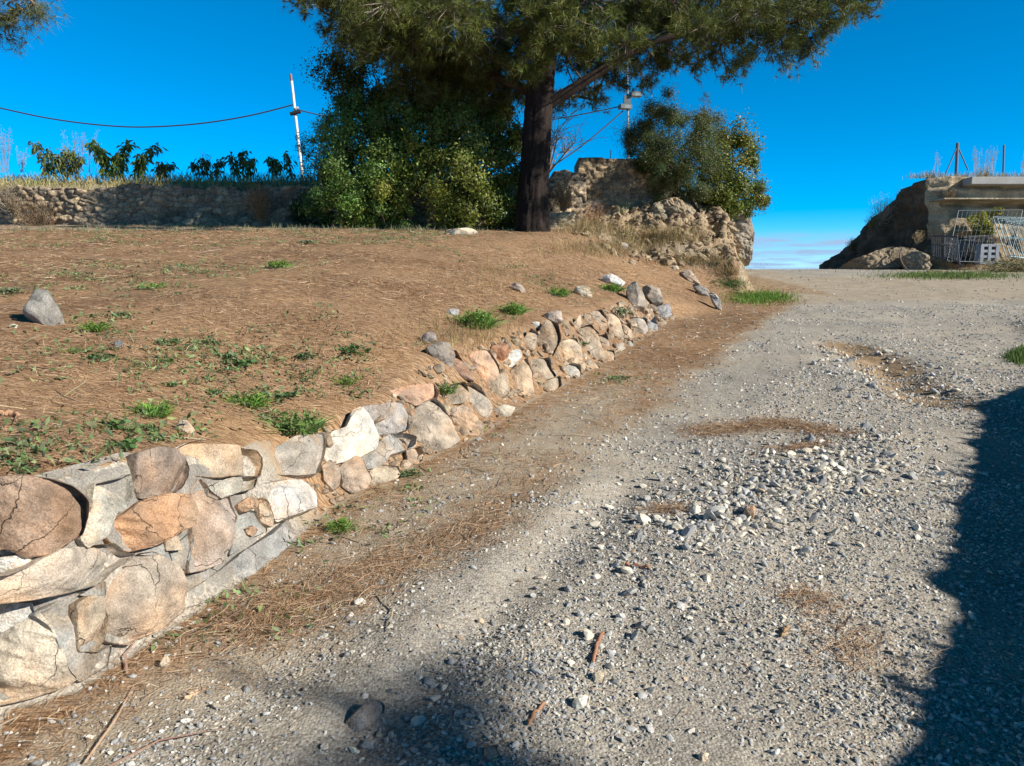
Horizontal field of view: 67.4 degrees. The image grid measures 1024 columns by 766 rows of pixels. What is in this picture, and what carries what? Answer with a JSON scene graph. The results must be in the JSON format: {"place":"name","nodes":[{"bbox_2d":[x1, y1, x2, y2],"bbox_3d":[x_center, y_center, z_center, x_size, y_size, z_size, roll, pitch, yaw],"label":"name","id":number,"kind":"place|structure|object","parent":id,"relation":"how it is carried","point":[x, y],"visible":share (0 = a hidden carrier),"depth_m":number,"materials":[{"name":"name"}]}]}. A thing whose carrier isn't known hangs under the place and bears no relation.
{"place":"outdoors","nodes":[
{"label":"outdoors","id":0,"kind":"place"},
{"bbox_2d":[0,181,1023,765],"bbox_3d":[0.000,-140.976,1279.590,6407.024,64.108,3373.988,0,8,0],"label":"ground","id":1,"kind":"structure","parent":0,"point":[398,367],"depth_m":5.59,"materials":[{"name":"soil"}]},
{"bbox_2d":[0,409,20,416],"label":"bark strip","id":2,"kind":"object","parent":1,"relation":"on","point":[11,412],"visible":0.96,"depth_m":3.23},
{"bbox_2d":[0,286,24,294],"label":"weed","id":3,"kind":"object","parent":1,"relation":"on","point":[10,289],"visible":0.96,"depth_m":6.64,"materials":[{"name":"green plant"}]},
{"bbox_2d":[10,463,40,473],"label":"weed","id":4,"kind":"object","parent":1,"relation":"on","point":[23,469],"visible":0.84,"depth_m":2.67,"materials":[{"name":"green plant"}]},
{"bbox_2d":[0,0,70,61],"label":"pine tree","id":5,"kind":"object","parent":1,"relation":"on","point":[9,22],"visible":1,"depth_m":7.60,"materials":[{"name":"green plant"}]},
{"bbox_2d":[9,189,63,225],"bbox_3d":[-11.026,-3.924,17.843,1.091,1.198,1.137,0,8,0],"label":"dry shrub","id":6,"kind":"object","parent":1,"relation":"on","point":[36,222],"visible":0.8,"depth_m":17.77,"materials":[{"name":"plant"}]},
{"bbox_2d":[23,289,64,325],"bbox_3d":[-3.265,-0.496,5.388,0.266,0.328,0.243,0,8,0],"label":"rock","id":7,"kind":"object","parent":1,"relation":"on","point":[41,307],"visible":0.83,"depth_m":5.31,"materials":[{"name":"stone"}]},
{"bbox_2d":[27,141,67,177],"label":"leafy plant","id":8,"kind":"object","parent":1,"relation":"on","point":[47,168],"visible":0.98,"depth_m":19.00,"materials":[{"name":"green plant"}]},
{"bbox_2d":[51,146,87,179],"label":"leafy plant","id":9,"kind":"object","parent":1,"relation":"on","point":[72,159],"visible":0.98,"depth_m":18.94,"materials":[{"name":"green plant"}]},
{"bbox_2d":[76,321,114,331],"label":"weed","id":10,"kind":"object","parent":1,"relation":"on","point":[97,327],"visible":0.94,"depth_m":5.26,"materials":[{"name":"green plant"}]},
{"bbox_2d":[83,139,114,180],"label":"leafy plant","id":11,"kind":"object","parent":1,"relation":"on","point":[101,157],"visible":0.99,"depth_m":18.95,"materials":[{"name":"green plant"}]},
{"bbox_2d":[83,352,115,359],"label":"weed","id":12,"kind":"object","parent":1,"relation":"on","point":[92,356],"visible":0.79,"depth_m":4.66,"materials":[{"name":"green plant"}]},
{"bbox_2d":[90,418,130,429],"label":"weed","id":13,"kind":"object","parent":1,"relation":"on","point":[116,422],"visible":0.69,"depth_m":3.37,"materials":[{"name":"green plant"}]},
{"bbox_2d":[106,139,139,180],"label":"leafy plant","id":14,"kind":"object","parent":1,"relation":"on","point":[118,163],"visible":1,"depth_m":19.02,"materials":[{"name":"green plant"}]},
{"bbox_2d":[104,437,142,450],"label":"weed","id":15,"kind":"object","parent":1,"relation":"on","point":[127,442],"visible":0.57,"depth_m":3.09,"materials":[{"name":"green plant"}]},
{"bbox_2d":[128,142,168,181],"bbox_3d":[-9.010,-5.446,19.051,0.971,1.049,0.564,-4,8,-25],"label":"leafy plant","id":16,"kind":"object","parent":1,"relation":"on","point":[140,164],"visible":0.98,"depth_m":18.95,"materials":[{"name":"green plant"}]},
{"bbox_2d":[124,398,178,418],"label":"weed","id":17,"kind":"object","parent":1,"relation":"on","point":[148,406],"visible":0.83,"depth_m":3.85,"materials":[{"name":"green plant"}]},
{"bbox_2d":[149,161,179,181],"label":"leafy plant","id":18,"kind":"object","parent":1,"relation":"on","point":[161,169],"visible":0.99,"depth_m":19.07,"materials":[{"name":"green plant"}]},
{"bbox_2d":[176,419,194,434],"bbox_3d":[-1.591,0.221,3.742,0.088,0.088,0.081,0,8,0],"label":"rock","id":19,"kind":"object","parent":1,"relation":"on","point":[187,426],"visible":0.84,"depth_m":3.73,"materials":[{"name":"stone"}]},
{"bbox_2d":[187,154,225,179],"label":"leafy plant","id":20,"kind":"object","parent":1,"relation":"on","point":[218,166],"visible":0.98,"depth_m":19.00,"materials":[{"name":"green plant"}]},
{"bbox_2d":[219,148,258,179],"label":"leafy plant","id":21,"kind":"object","parent":1,"relation":"on","point":[248,165],"visible":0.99,"depth_m":19.00,"materials":[{"name":"green plant"}]},
{"bbox_2d":[225,359,259,366],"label":"weed","id":22,"kind":"object","parent":1,"relation":"on","point":[240,363],"visible":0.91,"depth_m":5.06,"materials":[{"name":"green plant"}]},
{"bbox_2d":[217,390,283,410],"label":"weed","id":23,"kind":"object","parent":1,"relation":"on","point":[259,402],"visible":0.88,"depth_m":4.54,"materials":[{"name":"green plant"}]},
{"bbox_2d":[0,168,509,189],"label":"terrace grass","id":24,"kind":"structure","parent":1,"relation":"on","point":[199,181],"depth_m":18.91,"materials":[{"name":"plant"}]},
{"bbox_2d":[0,127,12,172],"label":"dry reed","id":25,"kind":"object","parent":24,"relation":"on","point":[7,152],"visible":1,"depth_m":19.40,"materials":[{"name":"beige plant"}]},
{"bbox_2d":[60,130,97,172],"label":"dry reed","id":26,"kind":"object","parent":24,"relation":"on","point":[89,159],"visible":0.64,"depth_m":19.78,"materials":[{"name":"beige plant"}]},
{"bbox_2d":[251,205,269,225],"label":"dry shrub","id":27,"kind":"object","parent":1,"relation":"on","point":[261,219],"visible":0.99,"depth_m":17.76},
{"bbox_2d":[263,151,297,179],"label":"leafy plant","id":28,"kind":"object","parent":1,"relation":"on","point":[274,165],"visible":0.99,"depth_m":19.04,"materials":[{"name":"green plant"}]},
{"bbox_2d":[268,259,293,267],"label":"weed","id":29,"kind":"object","parent":1,"relation":"on","point":[280,263],"visible":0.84,"depth_m":8.78,"materials":[{"name":"green plant"}]},
{"bbox_2d":[264,391,299,400],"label":"weed","id":30,"kind":"object","parent":1,"relation":"on","point":[285,394],"visible":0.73,"depth_m":4.74,"materials":[{"name":"green plant"}]},
{"bbox_2d":[245,408,340,435],"bbox_3d":[-1.229,0.215,4.338,0.644,0.162,0.492,-2,8,-11],"label":"weed","id":31,"kind":"object","parent":1,"relation":"on","point":[309,428],"visible":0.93,"depth_m":4.29,"materials":[{"name":"green plant"}]},
{"bbox_2d":[0,170,586,225],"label":"dry stone wall","id":32,"kind":"structure","parent":1,"relation":"on","point":[143,204],"depth_m":18.07,"materials":[{"name":"stone"}]},
{"bbox_2d":[0,182,27,218],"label":"dry shrub","id":33,"kind":"object","parent":32,"relation":"on","point":[12,212],"visible":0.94,"depth_m":17.81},
{"bbox_2d":[242,181,271,217],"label":"dry shrub","id":34,"kind":"object","parent":32,"relation":"on","point":[258,203],"visible":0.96,"depth_m":17.67,"materials":[{"name":"plant"}]},
{"bbox_2d":[289,74,303,176],"bbox_3d":[-6.215,-7.197,22.215,0.372,3.356,0.153,0,8,0],"label":"utility pole","id":35,"kind":"object","parent":1,"relation":"on","point":[295,111],"visible":0.72,"depth_m":22.12,"materials":[{"name":"white metal"}]},
{"bbox_2d":[0,104,292,127],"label":"power cable","id":36,"kind":"object","parent":35,"relation":"attached to","point":[148,126],"visible":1,"depth_m":21.63,"materials":[{"name":"black rubber"}]},
{"bbox_2d":[292,112,335,189],"bbox_3d":[-4.645,-5.324,18.308,1.304,2.143,1.309,0,8,0],"label":"grey green shrub","id":37,"kind":"object","parent":1,"relation":"on","point":[304,148],"visible":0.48,"depth_m":18.23,"materials":[{"name":"green plant"}]},
{"bbox_2d":[0,300,676,704],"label":"retaining wall","id":38,"kind":"structure","parent":1,"relation":"on","point":[170,526],"depth_m":3.06,"materials":[{"name":"stone"}]},
{"bbox_2d":[490,342,508,361],"bbox_3d":[-0.109,-0.266,6.813,0.165,0.184,0.199,0,8,0],"label":"rock","id":39,"kind":"object","parent":38,"relation":"on","point":[500,350],"visible":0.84,"depth_m":6.75,"materials":[{"name":"stone"}]},
{"bbox_2d":[507,349,521,367],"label":"rock","id":40,"kind":"object","parent":38,"relation":"on","point":[515,356],"visible":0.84,"depth_m":6.87,"materials":[{"name":"stone"}]},
{"bbox_2d":[321,515,359,533],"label":"weed","id":41,"kind":"object","parent":1,"relation":"on","point":[342,524],"visible":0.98,"depth_m":3.94,"materials":[{"name":"green plant"}]},
{"bbox_2d":[329,373,359,385],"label":"weed","id":42,"kind":"object","parent":1,"relation":"on","point":[350,382],"visible":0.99,"depth_m":5.22,"materials":[{"name":"green plant"}]},
{"bbox_2d":[285,180,417,226],"bbox_3d":[-3.726,-4.199,17.477,3.309,1.794,1.062,2,8,15],"label":"ivy bush","id":43,"kind":"object","parent":1,"relation":"on","point":[296,211],"visible":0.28,"depth_m":17.65,"materials":[{"name":"green plant"}]},
{"bbox_2d":[339,343,372,354],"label":"weed","id":44,"kind":"object","parent":1,"relation":"on","point":[366,350],"visible":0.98,"depth_m":5.63,"materials":[{"name":"green plant"}]},
{"bbox_2d":[293,84,421,228],"bbox_3d":[-3.345,-4.779,16.533,2.784,3.409,2.305,0,8,0],"label":"evergreen oak","id":45,"kind":"object","parent":1,"relation":"on","point":[338,168],"visible":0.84,"depth_m":16.33,"materials":[{"name":"green plant"}]},
{"bbox_2d":[293,25,523,225],"bbox_3d":[-2.191,-6.219,17.567,5.365,5.447,3.065,0,8,0],"label":"evergreen oak","id":46,"kind":"object","parent":1,"relation":"on","point":[346,74],"visible":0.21,"depth_m":16.99,"materials":[{"name":"green plant"}]},
{"bbox_2d":[421,331,436,342],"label":"rock","id":47,"kind":"object","parent":1,"relation":"on","point":[427,337],"visible":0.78,"depth_m":6.18,"materials":[{"name":"stone"}]},
{"bbox_2d":[357,80,522,230],"bbox_3d":[-1.339,-4.861,16.323,4.017,3.951,2.691,0,8,0],"label":"evergreen oak","id":48,"kind":"object","parent":1,"relation":"on","point":[458,160],"visible":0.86,"depth_m":16.11,"materials":[{"name":"green plant"}]},
{"bbox_2d":[438,380,462,394],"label":"weed","id":49,"kind":"object","parent":1,"relation":"on","point":[448,390],"visible":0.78,"depth_m":5.67,"materials":[{"name":"green plant"}]},
{"bbox_2d":[444,228,477,234],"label":"rock","id":50,"kind":"object","parent":1,"relation":"on","point":[463,231],"visible":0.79,"depth_m":14.68,"materials":[{"name":"stone"}]},
{"bbox_2d":[444,306,509,329],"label":"weed","id":51,"kind":"object","parent":1,"relation":"on","point":[483,318],"visible":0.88,"depth_m":6.92,"materials":[{"name":"green plant"}]},
{"bbox_2d":[0,211,981,765],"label":"fallen pine needles","id":52,"kind":"object","parent":1,"relation":"on","point":[356,587],"visible":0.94,"depth_m":4.77,"materials":[{"name":"plant"}]},
{"bbox_2d":[0,221,1023,651],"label":"greenery","id":53,"kind":"object","parent":1,"relation":"on","point":[1014,353],"visible":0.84,"depth_m":5.14,"materials":[{"name":"green plant"}]},
{"bbox_2d":[497,301,534,314],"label":"weed","id":54,"kind":"object","parent":1,"relation":"on","point":[520,309],"visible":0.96,"depth_m":7.87,"materials":[{"name":"green plant"}]},
{"bbox_2d":[541,311,562,323],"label":"rock","id":55,"kind":"object","parent":1,"relation":"on","point":[556,315],"visible":0.84,"depth_m":8.15,"materials":[{"name":"stone"}]},
{"bbox_2d":[548,286,572,296],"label":"weed","id":56,"kind":"object","parent":1,"relation":"on","point":[562,291],"visible":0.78,"depth_m":9.60,"materials":[{"name":"green plant"}]},
{"bbox_2d":[549,212,574,225],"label":"stone block","id":57,"kind":"structure","parent":1,"relation":"on","point":[555,218],"depth_m":17.57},
{"bbox_2d":[549,177,579,211],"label":"dry shrub","id":58,"kind":"object","parent":57,"relation":"on","point":[563,202],"visible":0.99,"depth_m":17.46,"materials":[{"name":"plant"}]},
{"bbox_2d":[550,101,602,171],"bbox_3d":[1.331,-5.976,18.002,1.617,2.044,1.972,-5,9,-35],"label":"bare shrub","id":59,"kind":"object","parent":1,"relation":"on","point":[554,142],"visible":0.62,"depth_m":18.10,"materials":[{"name":"plant"}]},
{"bbox_2d":[574,285,591,296],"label":"rock","id":60,"kind":"object","parent":1,"relation":"on","point":[582,290],"visible":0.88,"depth_m":10.19,"materials":[{"name":"stone"}]},
{"bbox_2d":[280,0,889,231],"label":"pine tree","id":61,"kind":"object","parent":1,"relation":"on","point":[544,34],"visible":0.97,"depth_m":14.81,"materials":[{"name":"green plant"}]},
{"bbox_2d":[579,201,605,223],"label":"dry shrub","id":62,"kind":"object","parent":1,"relation":"on","point":[589,213],"visible":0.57,"depth_m":17.62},
{"bbox_2d":[593,282,626,291],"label":"weed","id":63,"kind":"object","parent":1,"relation":"on","point":[614,287],"visible":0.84,"depth_m":11.56,"materials":[{"name":"green plant"}]},
{"bbox_2d":[601,274,624,285],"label":"rock","id":64,"kind":"object","parent":1,"relation":"on","point":[611,278],"visible":0.85,"depth_m":12.43,"materials":[{"name":"stone"}]},
{"bbox_2d":[574,157,671,209],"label":"ruined wall","id":65,"kind":"structure","parent":1,"relation":"on","point":[608,177],"depth_m":18.44,"materials":[{"name":"stone"}]},
{"bbox_2d":[612,222,636,242],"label":"dry shrub","id":66,"kind":"object","parent":1,"relation":"on","point":[624,236],"visible":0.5,"depth_m":16.89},
{"bbox_2d":[618,62,641,158],"bbox_3d":[3.534,-7.469,23.115,0.706,4.416,0.317,0,8,0],"label":"floodlight post","id":67,"kind":"object","parent":1,"relation":"on","point":[626,105],"visible":0.41,"depth_m":22.91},
{"bbox_2d":[553,111,622,165],"bbox_3d":[2.068,-6.693,21.038,0.081,2.439,5.204,4,9,30],"label":"power cable","id":68,"kind":"object","parent":67,"relation":"attached to","point":[589,139],"visible":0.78,"depth_m":21.17,"materials":[{"name":"black rubber"}]},
{"bbox_2d":[626,281,645,312],"bbox_3d":[1.825,-1.249,11.305,0.294,0.492,0.520,0,8,0],"label":"rock","id":69,"kind":"object","parent":1,"relation":"on","point":[635,294],"visible":0.86,"depth_m":11.16,"materials":[{"name":"stone"}]},
{"bbox_2d":[642,285,663,306],"bbox_3d":[2.243,-1.374,12.251,0.318,0.387,0.359,0,8,0],"label":"rock","id":70,"kind":"object","parent":1,"relation":"on","point":[652,294],"visible":0.85,"depth_m":12.12,"materials":[{"name":"stone"}]},
{"bbox_2d":[574,199,742,265],"bbox_3d":[6.505,-4.718,27.571,3.914,1.938,26.776,2,8,18],"label":"rubble","id":71,"kind":"object","parent":1,"relation":"on","point":[678,257],"visible":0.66,"depth_m":17.11,"materials":[{"name":"stone"}]},
{"bbox_2d":[610,80,736,203],"bbox_3d":[3.900,-5.679,18.446,3.220,3.218,2.848,0,8,0],"label":"olive bush","id":72,"kind":"object","parent":1,"relation":"on","point":[657,152],"visible":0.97,"depth_m":18.11,"materials":[{"name":"green plant"}]},
{"bbox_2d":[648,196,700,219],"bbox_3d":[3.842,-4.086,18.381,1.314,0.746,0.960,0,8,0],"label":"masonry lump","id":73,"kind":"object","parent":1,"relation":"on","point":[667,208],"visible":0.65,"depth_m":18.10,"materials":[{"name":"stone"}]},
{"bbox_2d":[681,270,698,283],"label":"rock","id":74,"kind":"object","parent":1,"relation":"on","point":[689,275],"visible":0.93,"depth_m":16.04,"materials":[{"name":"stone"}]},
{"bbox_2d":[693,284,709,295],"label":"rock","id":75,"kind":"object","parent":1,"relation":"on","point":[701,290],"visible":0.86,"depth_m":14.81,"materials":[{"name":"stone"}]},
{"bbox_2d":[690,91,723,198],"bbox_3d":[4.919,-5.876,19.185,1.001,2.752,0.862,0,8,0],"label":"feathery shrub","id":76,"kind":"object","parent":1,"relation":"on","point":[704,107],"visible":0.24,"depth_m":19.03,"materials":[{"name":"green plant"}]},
{"bbox_2d":[709,292,721,309],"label":"rock","id":77,"kind":"object","parent":1,"relation":"on","point":[715,300],"visible":0.95,"depth_m":13.37,"materials":[{"name":"stone"}]},
{"bbox_2d":[695,107,773,220],"bbox_3d":[5.418,-5.288,19.013,1.988,2.988,2.039,3,8,24],"label":"bay tree","id":78,"kind":"object","parent":1,"relation":"on","point":[735,186],"visible":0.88,"depth_m":18.70,"materials":[{"name":"green plant"}]},
{"bbox_2d":[727,201,754,259],"bbox_3d":[5.429,-3.835,19.550,1.241,1.688,1.112,0,8,0],"label":"masonry lump","id":79,"kind":"object","parent":1,"relation":"on","point":[742,225],"visible":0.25,"depth_m":19.06,"materials":[{"name":"stone"}]},
{"bbox_2d":[734,232,752,265],"bbox_3d":[5.711,-3.322,19.068,0.426,0.838,0.613,0,8,0],"label":"masonry lump","id":80,"kind":"object","parent":1,"relation":"on","point":[744,244],"visible":0.83,"depth_m":18.86,"materials":[{"name":"stone"}]},
{"bbox_2d":[839,247,917,269],"bbox_3d":[12.950,-4.180,26.786,3.083,1.121,1.360,0,8,0],"label":"rock","id":81,"kind":"object","parent":1,"relation":"on","point":[886,258],"visible":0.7,"depth_m":26.32,"materials":[{"name":"stone"}]},
{"bbox_2d":[901,251,931,269],"bbox_3d":[13.642,-4.104,25.938,0.930,0.735,0.717,0,8,0],"label":"masonry lump","id":82,"kind":"object","parent":1,"relation":"on","point":[913,260],"visible":0.78,"depth_m":25.71,"materials":[{"name":"stone"}]},
{"bbox_2d":[819,176,1023,268],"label":"earth embankment","id":83,"kind":"structure","parent":1,"relation":"on","point":[920,206],"depth_m":26.98,"materials":[{"name":"soil"}]},
{"bbox_2d":[863,211,881,232],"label":"dry shrub","id":84,"kind":"object","parent":83,"relation":"on","point":[871,223],"visible":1,"depth_m":29.23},
{"bbox_2d":[867,193,896,224],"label":"dry shrub","id":85,"kind":"object","parent":83,"relation":"on","point":[885,214],"visible":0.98,"depth_m":29.18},
{"bbox_2d":[945,143,968,175],"bbox_3d":[15.889,-7.970,27.399,1.132,1.146,0.115,-3,8,-22],"label":"fence post","id":86,"kind":"object","parent":83,"relation":"on","point":[956,151],"visible":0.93,"depth_m":27.34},
{"bbox_2d":[905,170,1023,178],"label":"crest grass","id":87,"kind":"structure","parent":83,"relation":"on","point":[968,175],"depth_m":27.22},
{"bbox_2d":[971,145,997,174],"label":"dry reed","id":88,"kind":"object","parent":83,"relation":"on","point":[984,162],"visible":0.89,"depth_m":27.68,"materials":[{"name":"beige plant"}]},
{"bbox_2d":[940,235,964,267],"bbox_3d":[14.303,-4.283,24.951,0.231,1.090,1.190,-1,8,-6],"label":"crowd barrier","id":89,"kind":"object","parent":1,"relation":"on","point":[957,246],"visible":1,"depth_m":24.85,"materials":[{"name":"metal"}]},
{"bbox_2d":[930,234,948,262],"bbox_3d":[14.123,-4.445,25.385,0.324,0.948,0.895,-3,8,-22],"label":"crowd barrier","id":90,"kind":"object","parent":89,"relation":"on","point":[943,250],"visible":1,"depth_m":25.37,"materials":[{"name":"metal"}]},
{"bbox_2d":[965,234,993,264],"bbox_3d":[15.600,-4.425,25.539,0.975,1.015,0.577,0,8,0],"label":"crowd barrier","id":91,"kind":"object","parent":1,"relation":"on","point":[981,236],"visible":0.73,"depth_m":25.49,"materials":[{"name":"metal"}]},
{"bbox_2d":[952,236,978,263],"bbox_3d":[15.299,-4.480,25.935,0.560,0.888,0.540,-1,8,-6],"label":"crowd barrier","id":92,"kind":"object","parent":91,"relation":"on","point":[964,250],"visible":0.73,"depth_m":25.70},
{"bbox_2d":[965,207,1004,243],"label":"yellow green shrub","id":93,"kind":"object","parent":1,"relation":"on","point":[983,226],"visible":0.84,"depth_m":25.96,"materials":[{"name":"green plant"}]},
{"bbox_2d":[947,210,1022,262],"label":"fence","id":94,"kind":"object","parent":1,"relation":"on","point":[985,231],"visible":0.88,"depth_m":25.28,"materials":[{"name":"metal"}]},
{"bbox_2d":[974,255,1023,272],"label":"brush pile","id":95,"kind":"object","parent":1,"relation":"on","point":[1011,265],"visible":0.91,"depth_m":23.49,"materials":[{"name":"plant"}]},
{"bbox_2d":[974,244,999,263],"bbox_3d":[15.561,-4.225,25.218,0.597,0.651,0.410,0,8,0],"label":"plastic crate","id":96,"kind":"object","parent":95,"relation":"on","point":[989,251],"visible":0.88,"depth_m":25.03,"materials":[{"name":"plastic"}]},
{"bbox_2d":[993,217,1023,258],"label":"fence","id":97,"kind":"object","parent":1,"relation":"on","point":[1011,232],"visible":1,"depth_m":25.31,"materials":[{"name":"metal"}]},
{"bbox_2d":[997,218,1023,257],"bbox_3d":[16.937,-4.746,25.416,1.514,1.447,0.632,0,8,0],"label":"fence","id":98,"kind":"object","parent":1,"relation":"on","point":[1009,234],"visible":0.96,"depth_m":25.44,"materials":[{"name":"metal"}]},
{"bbox_2d":[0,0,1023,268],"label":"sky","id":99,"kind":"structure","parent":0,"point":[899,90],"materials":[{"name":"blue"}]},
{"bbox_2d":[0,269,1023,765],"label":"gravel road","id":100,"kind":"structure","parent":0,"point":[494,575],"depth_m":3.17,"materials":[{"name":"gravel"}]},
{"bbox_2d":[345,699,384,731],"bbox_3d":[-0.463,1.056,2.420,0.139,0.099,0.070,-7,10,-42],"label":"rock","id":101,"kind":"object","parent":100,"relation":"on","point":[368,713],"visible":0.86,"depth_m":2.40,"materials":[{"name":"stone"}]},
{"bbox_2d":[484,745,500,759],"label":"rock","id":102,"kind":"object","parent":100,"relation":"on","point":[491,752],"visible":0.98,"depth_m":2.23,"materials":[{"name":"stone"}]},
{"bbox_2d":[527,701,546,724],"bbox_3d":[0.076,1.040,2.421,0.021,0.026,0.132,4,8,25],"label":"bark strip","id":103,"kind":"object","parent":100,"relation":"on","point":[534,711],"visible":1,"depth_m":2.41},
{"bbox_2d":[572,694,587,709],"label":"rock","id":104,"kind":"object","parent":100,"relation":"on","point":[579,702],"visible":0.94,"depth_m":2.46,"materials":[{"name":"stone"}]},
{"bbox_2d":[592,631,604,662],"bbox_3d":[0.312,0.964,2.811,0.021,0.028,0.235,2,8,16],"label":"bark strip","id":105,"kind":"object","parent":100,"relation":"on","point":[597,642],"visible":1,"depth_m":2.81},
{"bbox_2d":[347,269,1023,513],"bbox_3d":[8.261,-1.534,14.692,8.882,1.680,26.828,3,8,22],"label":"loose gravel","id":106,"kind":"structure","parent":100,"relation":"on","point":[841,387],"depth_m":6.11,"materials":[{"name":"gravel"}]},
{"bbox_2d":[743,505,755,518],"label":"rock","id":107,"kind":"object","parent":100,"relation":"on","point":[749,510],"visible":0.88,"depth_m":3.96,"materials":[{"name":"stone"}]},
{"bbox_2d":[311,209,770,356],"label":"dry grass","id":108,"kind":"structure","parent":0,"point":[577,225],"depth_m":15.96,"materials":[{"name":"plant"}]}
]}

